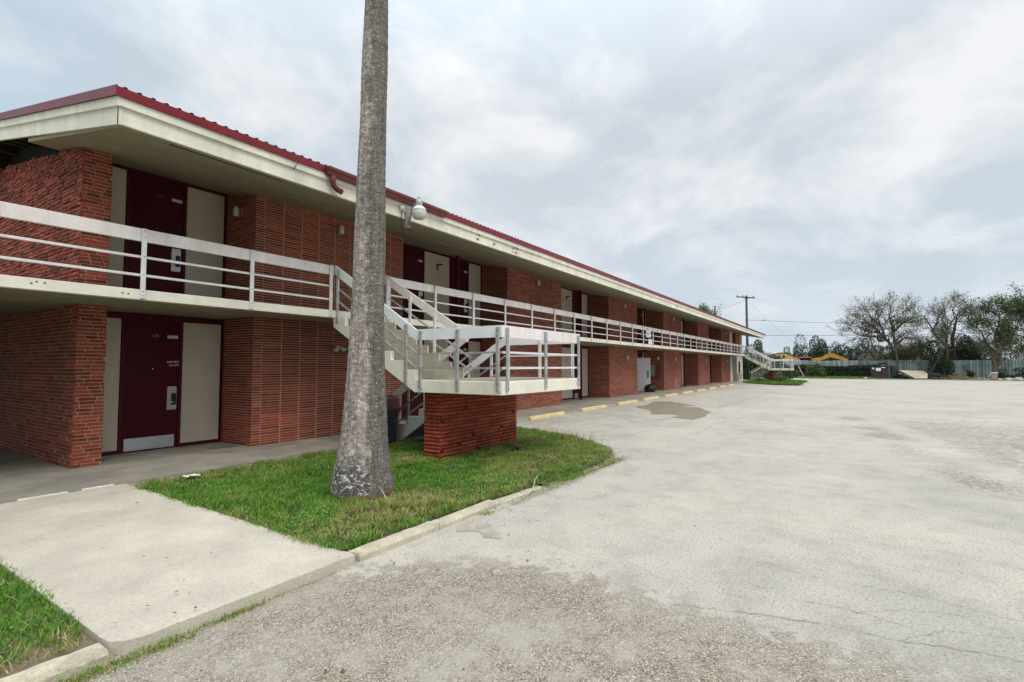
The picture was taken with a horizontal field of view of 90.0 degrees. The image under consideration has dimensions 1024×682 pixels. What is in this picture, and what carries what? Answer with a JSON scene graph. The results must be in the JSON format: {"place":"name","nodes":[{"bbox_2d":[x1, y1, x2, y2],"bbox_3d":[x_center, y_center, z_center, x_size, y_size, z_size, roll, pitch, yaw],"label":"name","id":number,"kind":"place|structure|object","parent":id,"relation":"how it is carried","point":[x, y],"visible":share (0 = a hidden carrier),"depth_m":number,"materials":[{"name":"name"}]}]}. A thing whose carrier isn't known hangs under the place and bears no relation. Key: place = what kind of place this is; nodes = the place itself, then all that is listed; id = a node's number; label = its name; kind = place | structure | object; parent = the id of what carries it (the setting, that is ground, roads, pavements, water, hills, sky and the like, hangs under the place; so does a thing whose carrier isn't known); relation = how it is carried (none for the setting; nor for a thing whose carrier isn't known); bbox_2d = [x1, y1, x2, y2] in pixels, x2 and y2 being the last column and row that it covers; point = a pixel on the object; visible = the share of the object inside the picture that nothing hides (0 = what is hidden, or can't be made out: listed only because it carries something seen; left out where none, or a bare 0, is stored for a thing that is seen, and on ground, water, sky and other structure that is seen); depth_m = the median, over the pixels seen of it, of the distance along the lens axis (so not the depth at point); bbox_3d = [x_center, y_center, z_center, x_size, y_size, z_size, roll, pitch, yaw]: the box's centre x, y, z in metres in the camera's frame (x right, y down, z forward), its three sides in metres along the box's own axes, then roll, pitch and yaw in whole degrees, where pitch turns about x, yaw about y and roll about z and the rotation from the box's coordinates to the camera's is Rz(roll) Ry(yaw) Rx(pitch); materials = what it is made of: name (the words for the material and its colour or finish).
{"place":"outdoors","nodes":[
{"label":"outdoors","id":0,"kind":"place"},
{"bbox_2d":[0,557,95,678],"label":"lawn","id":1,"kind":"structure","parent":0,"point":[88,641],"depth_m":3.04,"materials":[{"name":"plant"}]},
{"bbox_2d":[0,483,354,654],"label":"path","id":2,"kind":"structure","parent":0,"point":[120,580],"depth_m":4.30,"materials":[{"name":"concrete"}]},
{"bbox_2d":[0,426,615,639],"bbox_3d":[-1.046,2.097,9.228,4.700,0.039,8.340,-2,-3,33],"label":"lawn","id":3,"kind":"structure","parent":0,"point":[434,487],"depth_m":6.84,"materials":[{"name":"green plant"}]},
{"bbox_2d":[183,473,200,476],"bbox_3d":[-4.588,1.923,7.338,0.143,0.033,0.190,-2,-3,33],"label":"crumpled paper","id":4,"kind":"object","parent":3,"relation":"on","point":[192,475],"visible":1,"depth_m":7.32,"materials":[{"name":"white paper"}]},
{"bbox_2d":[329,0,394,500],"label":"palm tree","id":5,"kind":"object","parent":3,"relation":"on","point":[362,468],"visible":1,"depth_m":6.57,"materials":[{"name":"grey plant"}]},
{"bbox_2d":[534,423,609,447],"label":"seed stalks","id":6,"kind":"object","parent":3,"relation":"on","point":[576,436],"visible":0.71,"depth_m":11.10,"materials":[{"name":"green plant"}]},
{"bbox_2d":[0,380,747,503],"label":"walkway","id":7,"kind":"structure","parent":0,"point":[23,476],"depth_m":8.56,"materials":[{"name":"concrete"}]},
{"bbox_2d":[17,484,113,500],"bbox_3d":[-7.004,1.874,4.443,0.020,0.123,5.924,-2,-3,33],"label":"expansion joint","id":8,"kind":"object","parent":7,"relation":"on","point":[61,492],"visible":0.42,"depth_m":6.41,"materials":[{"name":"beige paint"}]},
{"bbox_2d":[208,445,235,448],"bbox_3d":[-5.688,2.079,10.057,0.220,0.012,0.470,-2,-3,33],"label":"floor grate","id":9,"kind":"object","parent":7,"relation":"on","point":[218,447],"visible":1,"depth_m":10.03,"materials":[{"name":"grey metal"}]},
{"bbox_2d":[0,84,765,468],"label":"motel building","id":10,"kind":"structure","parent":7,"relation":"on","point":[154,294],"depth_m":10.17,"materials":[{"name":"brick"}]},
{"bbox_2d":[121,319,179,452],"bbox_3d":[-6.807,0.825,9.749,0.150,2.450,0.980,-2,-3,33],"label":"door","id":11,"kind":"structure","parent":10,"relation":"in","point":[151,362],"depth_m":9.71,"materials":[{"name":"red paint"}]},
{"bbox_2d":[127,171,183,293],"bbox_3d":[-6.825,-1.909,9.853,0.150,2.500,0.915,-2,-3,33],"label":"door","id":12,"kind":"structure","parent":10,"relation":"in","point":[156,204],"depth_m":9.87,"materials":[{"name":"red paint"}]},
{"bbox_2d":[233,206,242,216],"bbox_3d":[-5.695,-2.682,10.624,0.116,0.200,0.163,-2,-3,33],"label":"wall light","id":13,"kind":"object","parent":10,"relation":"attached to","point":[237,212],"visible":1,"depth_m":10.58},
{"bbox_2d":[334,345,345,352],"bbox_3d":[-4.004,0.183,11.875,0.185,0.173,0.337,-2,-3,33],"label":"wall light","id":14,"kind":"object","parent":10,"relation":"attached to","point":[337,348],"visible":1,"depth_m":11.90,"materials":[{"name":"grey metal"}]},
{"bbox_2d":[337,225,343,234],"bbox_3d":[-4.017,-2.605,12.018,0.163,0.200,0.116,-2,-3,33],"label":"wall light","id":15,"kind":"object","parent":10,"relation":"attached to","point":[340,229],"visible":1,"depth_m":11.97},
{"bbox_2d":[401,340,421,418],"bbox_3d":[-3.053,1.104,15.562,0.072,2.450,0.900,-2,-3,33],"label":"door","id":16,"kind":"structure","parent":10,"relation":"in","point":[413,404],"depth_m":15.54,"materials":[{"name":"red paint"}]},
{"bbox_2d":[402,245,422,319],"bbox_3d":[-3.041,-1.628,15.686,0.100,2.500,0.900,-2,-3,33],"label":"door","id":17,"kind":"structure","parent":10,"relation":"in","point":[412,257],"depth_m":15.71,"materials":[{"name":"red paint"}]},
{"bbox_2d":[400,196,425,236],"bbox_3d":[-1.996,-2.538,10.419,0.580,0.767,0.286,-2,-3,33],"label":"security light","id":18,"kind":"object","parent":10,"relation":"attached to","point":[417,211],"visible":1,"depth_m":10.31,"materials":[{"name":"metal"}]},
{"bbox_2d":[452,340,466,377],"bbox_3d":[-1.801,1.196,17.477,0.072,2.450,0.840,-2,-3,33],"label":"door","id":19,"kind":"structure","parent":10,"relation":"in","point":[464,347],"depth_m":17.66,"materials":[{"name":"red paint"}]},
{"bbox_2d":[452,258,467,324],"bbox_3d":[-1.789,-1.536,17.601,0.100,2.500,0.840,-2,-3,33],"label":"door","id":20,"kind":"structure","parent":10,"relation":"in","point":[463,272],"depth_m":17.69,"materials":[{"name":"red paint"}]},
{"bbox_2d":[574,292,578,333],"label":"door","id":21,"kind":"structure","parent":10,"relation":"in","point":[576,295],"depth_m":25.23,"materials":[{"name":"red paint"}]},
{"bbox_2d":[574,348,579,397],"bbox_3d":[3.209,1.566,25.161,0.050,2.450,0.840,-2,-3,33],"label":"door","id":22,"kind":"structure","parent":10,"relation":"in","point":[575,349],"depth_m":24.98,"materials":[{"name":"red paint"}]},
{"bbox_2d":[638,352,642,357],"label":"door","id":23,"kind":"structure","parent":10,"relation":"in","point":[640,354],"depth_m":32.88,"materials":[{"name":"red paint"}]},
{"bbox_2d":[638,309,642,343],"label":"door","id":24,"kind":"structure","parent":10,"relation":"in","point":[640,336],"depth_m":32.95,"materials":[{"name":"red paint"}]},
{"bbox_2d":[637,358,650,390],"bbox_3d":[8.115,2.079,31.756,0.911,2.060,0.090,-1,-3,14],"label":"open door","id":25,"kind":"structure","parent":10,"relation":"in","point":[643,364],"depth_m":31.75,"materials":[{"name":"white metal"}]},
{"bbox_2d":[646,327,650,337],"bbox_3d":[7.132,-0.454,26.759,0.024,0.520,0.720,-2,-3,33],"label":"notice sign","id":26,"kind":"object","parent":10,"relation":"attached to","point":[648,331],"visible":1,"depth_m":26.74,"materials":[{"name":"white plastic"}]},
{"bbox_2d":[650,365,660,377],"bbox_3d":[9.313,1.994,33.519,0.880,0.880,0.130,-2,-3,33],"label":"electrical box","id":27,"kind":"object","parent":10,"relation":"attached to","point":[652,370],"visible":0.84,"depth_m":33.51,"materials":[{"name":"grey metal"}]},
{"bbox_2d":[644,384,655,391],"bbox_3d":[8.392,2.861,31.134,0.692,0.518,0.763,-2,-3,33],"label":"trash bag","id":28,"kind":"object","parent":7,"relation":"on","point":[649,388],"visible":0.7,"depth_m":30.88,"materials":[{"name":"black plastic"}]},
{"bbox_2d":[0,0,1023,358],"label":"sky","id":29,"kind":"structure","parent":0,"point":[802,158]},
{"bbox_2d":[63,378,1023,681],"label":"parking lot","id":30,"kind":"structure","parent":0,"point":[937,494],"depth_m":4.33,"materials":[{"name":"grey concrete"}]},
{"bbox_2d":[0,642,108,681],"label":"kerb","id":31,"kind":"structure","parent":30,"relation":"on","point":[77,662],"depth_m":2.84,"materials":[{"name":"concrete"}]},
{"bbox_2d":[13,445,612,671],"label":"dead leaves","id":32,"kind":"object","parent":30,"relation":"on","point":[325,670],"depth_m":4.43,"materials":[{"name":"brown plant"}]},
{"bbox_2d":[26,387,717,681],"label":"kerb weeds","id":33,"kind":"object","parent":30,"relation":"on","point":[154,648],"visible":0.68,"depth_m":3.35,"materials":[{"name":"green plant"}]},
{"bbox_2d":[349,521,438,561],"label":"kerb","id":34,"kind":"structure","parent":30,"relation":"on","point":[377,547],"depth_m":4.88,"materials":[{"name":"concrete"}]},
{"bbox_2d":[333,265,579,458],"bbox_3d":[-1.098,0.321,10.328,4.164,3.791,2.891,-2,-3,33],"label":"outdoor staircase","id":35,"kind":"structure","parent":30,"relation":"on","point":[459,413],"depth_m":9.55,"materials":[{"name":"white metal"}]},
{"bbox_2d":[430,500,498,529],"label":"kerb","id":36,"kind":"structure","parent":30,"relation":"on","point":[460,515],"depth_m":5.81,"materials":[{"name":"concrete"}]},
{"bbox_2d":[456,523,501,538],"bbox_3d":[-0.349,1.972,5.281,0.589,0.001,0.411,-6,-6,64],"label":"silt stain","id":37,"kind":"object","parent":30,"relation":"on","point":[486,530],"visible":1,"depth_m":5.37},
{"bbox_2d":[493,486,541,505],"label":"kerb","id":38,"kind":"structure","parent":30,"relation":"on","point":[512,496],"depth_m":6.68,"materials":[{"name":"concrete"}]},
{"bbox_2d":[523,474,538,497],"bbox_3d":[0.276,1.981,7.033,0.044,0.147,0.812,-1,-3,16],"label":"dry twig","id":39,"kind":"object","parent":38,"relation":"on","point":[532,487],"visible":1,"depth_m":6.98,"materials":[{"name":"beige wood"}]},
{"bbox_2d":[200,460,846,681],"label":"loose pebbles","id":40,"kind":"object","parent":30,"relation":"on","point":[430,632],"visible":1,"depth_m":3.65,"materials":[{"name":"grey gravel"}]},
{"bbox_2d":[527,411,564,420],"bbox_3d":[1.127,2.392,16.426,0.195,0.121,2.200,-2,-3,33],"label":"wheel stop","id":41,"kind":"object","parent":30,"relation":"on","point":[543,416],"visible":1,"depth_m":16.20,"materials":[{"name":"yellow paint"}]},
{"bbox_2d":[579,405,606,411],"bbox_3d":[3.095,2.537,19.437,0.195,0.120,2.200,-2,-3,33],"label":"wheel stop","id":42,"kind":"object","parent":30,"relation":"on","point":[592,408],"visible":1,"depth_m":19.21,"materials":[{"name":"yellow paint"}]},
{"bbox_2d":[616,400,636,404],"bbox_3d":[5.036,2.680,22.406,0.196,0.121,2.200,-2,-3,33],"label":"wheel stop","id":43,"kind":"object","parent":30,"relation":"on","point":[626,402],"visible":1,"depth_m":22.12,"materials":[{"name":"yellow paint"}]},
{"bbox_2d":[642,396,658,400],"bbox_3d":[6.813,2.810,25.124,0.195,0.121,2.200,-2,-3,33],"label":"wheel stop","id":44,"kind":"object","parent":30,"relation":"on","point":[650,398],"visible":0.98,"depth_m":24.84,"materials":[{"name":"yellow paint"}]},
{"bbox_2d":[663,393,676,396],"bbox_3d":[8.645,2.945,27.925,0.196,0.121,2.200,-2,-3,33],"label":"wheel stop","id":45,"kind":"object","parent":30,"relation":"on","point":[672,394],"visible":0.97,"depth_m":27.61,"materials":[{"name":"yellow paint"}]},
{"bbox_2d":[636,401,710,419],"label":"puddle","id":46,"kind":"object","parent":30,"relation":"on","point":[668,407],"visible":1,"depth_m":19.77,"materials":[{"name":"liquid"}]},
{"bbox_2d":[745,346,793,380],"bbox_3d":[26.185,2.330,52.061,4.164,3.791,2.891,-2,-3,33],"label":"outdoor staircase","id":47,"kind":"structure","parent":30,"relation":"on","point":[769,368],"depth_m":51.65,"materials":[{"name":"white metal"}]},
{"bbox_2d":[531,385,1023,661],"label":"pavement cracks","id":48,"kind":"object","parent":30,"relation":"on","point":[839,581],"visible":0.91,"depth_m":3.62,"materials":[{"name":"grey concrete"}]},
{"bbox_2d":[761,356,799,378],"bbox_3d":[30.955,3.164,59.115,4.307,2.910,2.606,-1,-3,19],"label":"bush","id":49,"kind":"object","parent":30,"relation":"on","point":[789,374],"visible":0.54,"depth_m":58.78,"materials":[{"name":"green plant"}]},
{"bbox_2d":[699,301,725,315],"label":"leafy tree","id":50,"kind":"object","parent":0,"point":[704,308],"visible":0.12,"depth_m":77.39,"materials":[{"name":"green plant"}]},
{"bbox_2d":[737,373,741,379],"bbox_3d":[23.542,3.739,52.943,0.509,0.820,0.509,-2,-3,33],"label":"trash can","id":51,"kind":"object","parent":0,"point":[739,376],"visible":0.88,"depth_m":52.76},
{"bbox_2d":[743,379,807,384],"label":"lawn","id":52,"kind":"structure","parent":0,"point":[777,384],"depth_m":45.15,"materials":[{"name":"green plant"}]},
{"bbox_2d":[756,374,767,381],"bbox_3d":[23.601,3.553,48.384,1.011,0.868,1.675,-1,-3,22],"label":"bush","id":53,"kind":"object","parent":52,"relation":"on","point":[760,379],"visible":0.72,"depth_m":48.42,"materials":[{"name":"green plant"}]},
{"bbox_2d":[772,371,790,380],"bbox_3d":[26.046,3.491,49.686,1.720,1.123,1.625,-2,-3,33],"label":"bush","id":54,"kind":"object","parent":52,"relation":"on","point":[783,378],"visible":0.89,"depth_m":49.68,"materials":[{"name":"green plant"}]},
{"bbox_2d":[750,375,1023,380],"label":"dirt verge","id":55,"kind":"structure","parent":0,"point":[918,379],"depth_m":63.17,"materials":[{"name":"green plant"}]},
{"bbox_2d":[804,363,827,376],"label":"bush","id":56,"kind":"object","parent":55,"relation":"on","point":[815,368],"visible":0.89,"depth_m":72.17,"materials":[{"name":"green plant"}]},
{"bbox_2d":[793,364,880,377],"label":"hedge","id":57,"kind":"object","parent":55,"relation":"on","point":[856,370],"visible":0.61,"depth_m":72.34,"materials":[{"name":"green plant"}]},
{"bbox_2d":[869,362,890,378],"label":"dumpster","id":58,"kind":"object","parent":55,"relation":"on","point":[881,372],"visible":0.99,"depth_m":67.37,"materials":[{"name":"brown metal"}]},
{"bbox_2d":[826,290,937,374],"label":"mesquite tree","id":59,"kind":"object","parent":55,"relation":"on","point":[874,322],"visible":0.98,"depth_m":69.27,"materials":[{"name":"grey plant"}]},
{"bbox_2d":[749,359,1023,377],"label":"metal fence","id":60,"kind":"object","parent":55,"relation":"on","point":[983,368],"visible":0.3,"depth_m":67.27,"materials":[{"name":"metal"}]},
{"bbox_2d":[890,365,897,378],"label":"trash can","id":61,"kind":"object","parent":55,"relation":"on","point":[894,369],"visible":0.98,"depth_m":67.55,"materials":[{"name":"plastic"}]},
{"bbox_2d":[894,374,908,378],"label":"rubbish heap","id":62,"kind":"object","parent":55,"relation":"on","point":[901,377],"visible":0.97,"depth_m":67.02,"materials":[{"name":"black plastic"}]},
{"bbox_2d":[877,334,928,364],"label":"thicket","id":63,"kind":"object","parent":55,"relation":"on","point":[890,350],"visible":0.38,"depth_m":72.37,"materials":[{"name":"green plant"}]},
{"bbox_2d":[897,370,927,378],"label":"plywood sheet","id":64,"kind":"object","parent":55,"relation":"on","point":[918,374],"visible":1,"depth_m":65.88,"materials":[{"name":"beige wood"}]},
{"bbox_2d":[887,323,953,372],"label":"leafy tree","id":65,"kind":"object","parent":55,"relation":"on","point":[921,345],"visible":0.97,"depth_m":66.34,"materials":[{"name":"green plant"}]},
{"bbox_2d":[928,372,945,378],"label":"rubbish heap","id":66,"kind":"object","parent":55,"relation":"on","point":[931,375],"visible":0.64,"depth_m":65.06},
{"bbox_2d":[901,289,977,376],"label":"thin tree","id":67,"kind":"object","parent":55,"relation":"on","point":[941,311],"visible":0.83,"depth_m":66.75,"materials":[{"name":"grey plant"}]},
{"bbox_2d":[927,351,955,374],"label":"thicket","id":68,"kind":"object","parent":55,"relation":"on","point":[942,366],"visible":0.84,"depth_m":66.65,"materials":[{"name":"green plant"}]},
{"bbox_2d":[951,312,960,364],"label":"dead tree","id":69,"kind":"object","parent":55,"relation":"on","point":[953,355],"visible":0.32,"depth_m":68.29,"materials":[{"name":"plant"}]},
{"bbox_2d":[943,373,975,379],"bbox_3d":[55.232,4.433,63.691,4.085,0.882,2.372,-2,-3,33],"label":"scrap timber heap","id":70,"kind":"object","parent":55,"relation":"on","point":[956,377],"visible":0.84,"depth_m":63.24,"materials":[{"name":"brown wood"}]},
{"bbox_2d":[961,366,975,376],"bbox_3d":[57.706,3.994,64.722,1.425,1.790,0.978,-2,-3,33],"label":"bush","id":71,"kind":"object","parent":55,"relation":"on","point":[970,373],"visible":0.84,"depth_m":64.43,"materials":[{"name":"green plant"}]},
{"bbox_2d":[968,377,996,379],"bbox_3d":[56.987,4.564,62.306,3.769,0.476,1.809,-1,-3,15],"label":"scrap timber heap","id":72,"kind":"object","parent":55,"relation":"on","point":[983,378],"visible":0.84,"depth_m":61.93,"materials":[{"name":"brown wood"}]},
{"bbox_2d":[989,372,997,378],"bbox_3d":[57.643,4.159,61.359,0.935,0.830,0.726,-2,-3,33],"label":"plastic bucket","id":73,"kind":"object","parent":72,"relation":"on","point":[994,375],"visible":0.98,"depth_m":61.08,"materials":[{"name":"white plastic"}]},
{"bbox_2d":[949,281,1023,377],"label":"leafy tree","id":74,"kind":"object","parent":55,"relation":"on","point":[1002,339],"visible":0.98,"depth_m":62.89,"materials":[{"name":"green plant"}]},
{"bbox_2d":[990,368,1016,378],"bbox_3d":[60.842,4.114,63.536,2.635,1.471,1.301,-2,-3,33],"label":"bush","id":75,"kind":"object","parent":55,"relation":"on","point":[1003,375],"visible":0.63,"depth_m":63.22,"materials":[{"name":"green plant"}]},
{"bbox_2d":[990,289,1023,354],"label":"leafy tree","id":76,"kind":"object","parent":55,"relation":"on","point":[1021,348],"visible":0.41,"depth_m":63.60,"materials":[{"name":"green plant"}]},
{"bbox_2d":[998,377,1023,379],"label":"rubbish heap","id":77,"kind":"object","parent":55,"relation":"on","point":[1018,378],"visible":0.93,"depth_m":60.18,"materials":[{"name":"white"}]},
{"bbox_2d":[1013,367,1023,377],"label":"bush","id":78,"kind":"object","parent":55,"relation":"on","point":[1019,374],"visible":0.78,"depth_m":63.04,"materials":[{"name":"green plant"}]},
{"label":"ground","id":79,"kind":"structure","parent":0,"visible":0},
{"bbox_2d":[129,383,740,485],"bbox_3d":[10.903,3.233,31.756,0.058,0.135,59.300,-2,-3,33],"label":"walkway edge","id":80,"kind":"object","parent":79,"relation":"on","point":[397,440],"depth_m":11.50,"materials":[{"name":"concrete"}]},
{"bbox_2d":[386,395,400,442],"bbox_3d":[-2.745,1.650,10.874,0.615,0.990,0.615,-2,-3,33],"label":"trash can","id":81,"kind":"object","parent":80,"relation":"on","point":[393,408],"visible":0.34,"depth_m":10.76,"materials":[{"name":"plastic"}]},
{"bbox_2d":[736,295,754,379],"bbox_3d":[27.784,-0.465,60.638,1.882,10.198,0.986,0,-3,-3],"label":"utility pole","id":82,"kind":"object","parent":79,"relation":"on","point":[747,337],"visible":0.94,"depth_m":60.62,"materials":[{"name":"brown wood"}]},
{"bbox_2d":[776,332,983,335],"bbox_3d":[54.935,-1.393,65.788,55.022,1.889,0.036,1,-3,-11],"label":"power line","id":83,"kind":"object","parent":82,"relation":"attached to","point":[844,335],"visible":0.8,"depth_m":62.85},
{"bbox_2d":[757,319,1007,322],"bbox_3d":[54.935,-3.209,65.876,55.023,2.253,0.036,1,-3,-11],"label":"power line","id":84,"kind":"object","parent":82,"relation":"attached to","point":[825,322],"visible":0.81,"depth_m":62.58,"materials":[{"name":"black metal"}]},
{"bbox_2d":[745,339,763,360],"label":"background tree","id":85,"kind":"object","parent":79,"relation":"on","point":[760,346],"visible":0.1,"depth_m":90.75,"materials":[{"name":"green plant"}]},
{"bbox_2d":[739,344,777,378],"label":"bush","id":86,"kind":"object","parent":79,"relation":"on","point":[752,365],"visible":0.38,"depth_m":67.66,"materials":[{"name":"green plant"}]},
{"bbox_2d":[766,346,789,353],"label":"background tree","id":87,"kind":"object","parent":79,"relation":"on","point":[786,349],"visible":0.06,"depth_m":111.94,"materials":[{"name":"green plant"}]},
{"bbox_2d":[793,343,813,357],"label":"background tree","id":88,"kind":"object","parent":79,"relation":"on","point":[797,352],"visible":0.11,"depth_m":103.16,"materials":[{"name":"green plant"}]},
{"bbox_2d":[766,353,847,360],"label":"roof","id":89,"kind":"object","parent":79,"relation":"on","point":[787,355],"visible":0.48,"depth_m":82.24,"materials":[{"name":"yellow metal"}]},
{"bbox_2d":[788,333,835,357],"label":"background tree","id":90,"kind":"object","parent":79,"relation":"on","point":[811,352],"visible":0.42,"depth_m":101.81,"materials":[{"name":"green plant"}]},
{"bbox_2d":[811,336,836,360],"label":"background tree","id":91,"kind":"object","parent":79,"relation":"on","point":[823,352],"visible":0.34,"depth_m":100.57,"materials":[{"name":"green plant"}]},
{"bbox_2d":[828,341,854,360],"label":"background tree","id":92,"kind":"object","parent":79,"relation":"on","point":[839,351],"visible":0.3,"depth_m":100.36,"materials":[{"name":"green plant"}]},
{"bbox_2d":[832,336,869,359],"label":"background tree","id":93,"kind":"object","parent":79,"relation":"on","point":[850,356],"visible":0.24,"depth_m":97.90,"materials":[{"name":"green plant"}]},
{"bbox_2d":[851,343,882,363],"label":"background tree","id":94,"kind":"object","parent":79,"relation":"on","point":[862,351],"visible":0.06,"depth_m":97.53,"materials":[{"name":"green plant"}]},
{"bbox_2d":[863,337,876,357],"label":"background tree","id":95,"kind":"object","parent":79,"relation":"on","point":[868,352],"visible":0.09,"depth_m":94.95,"materials":[{"name":"green plant"}]},
{"bbox_2d":[857,345,885,364],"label":"background tree","id":96,"kind":"object","parent":79,"relation":"on","point":[874,356],"visible":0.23,"depth_m":84.95,"materials":[{"name":"green plant"}]},
{"bbox_2d":[867,329,879,355],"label":"bare tree","id":97,"kind":"object","parent":79,"relation":"on","point":[871,343],"visible":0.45,"depth_m":92.17,"materials":[{"name":"plant"}]},
{"bbox_2d":[882,339,922,369],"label":"background tree","id":98,"kind":"object","parent":79,"relation":"on","point":[904,348],"visible":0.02,"depth_m":96.79,"materials":[{"name":"green plant"}]},
{"bbox_2d":[907,331,951,363],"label":"background tree","id":99,"kind":"object","parent":79,"relation":"on","point":[911,341],"visible":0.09,"depth_m":96.82,"materials":[{"name":"green plant"}]},
{"bbox_2d":[920,334,992,373],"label":"thicket","id":100,"kind":"object","parent":79,"relation":"on","point":[970,353],"visible":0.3,"depth_m":68.78,"materials":[{"name":"green plant"}]},
{"bbox_2d":[962,332,1015,366],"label":"background tree","id":101,"kind":"object","parent":79,"relation":"on","point":[985,355],"visible":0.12,"depth_m":90.03,"materials":[{"name":"green plant"}]},
{"bbox_2d":[988,333,1023,369],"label":"background tree","id":102,"kind":"object","parent":79,"relation":"on","point":[1016,357],"visible":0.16,"depth_m":90.84,"materials":[{"name":"green plant"}]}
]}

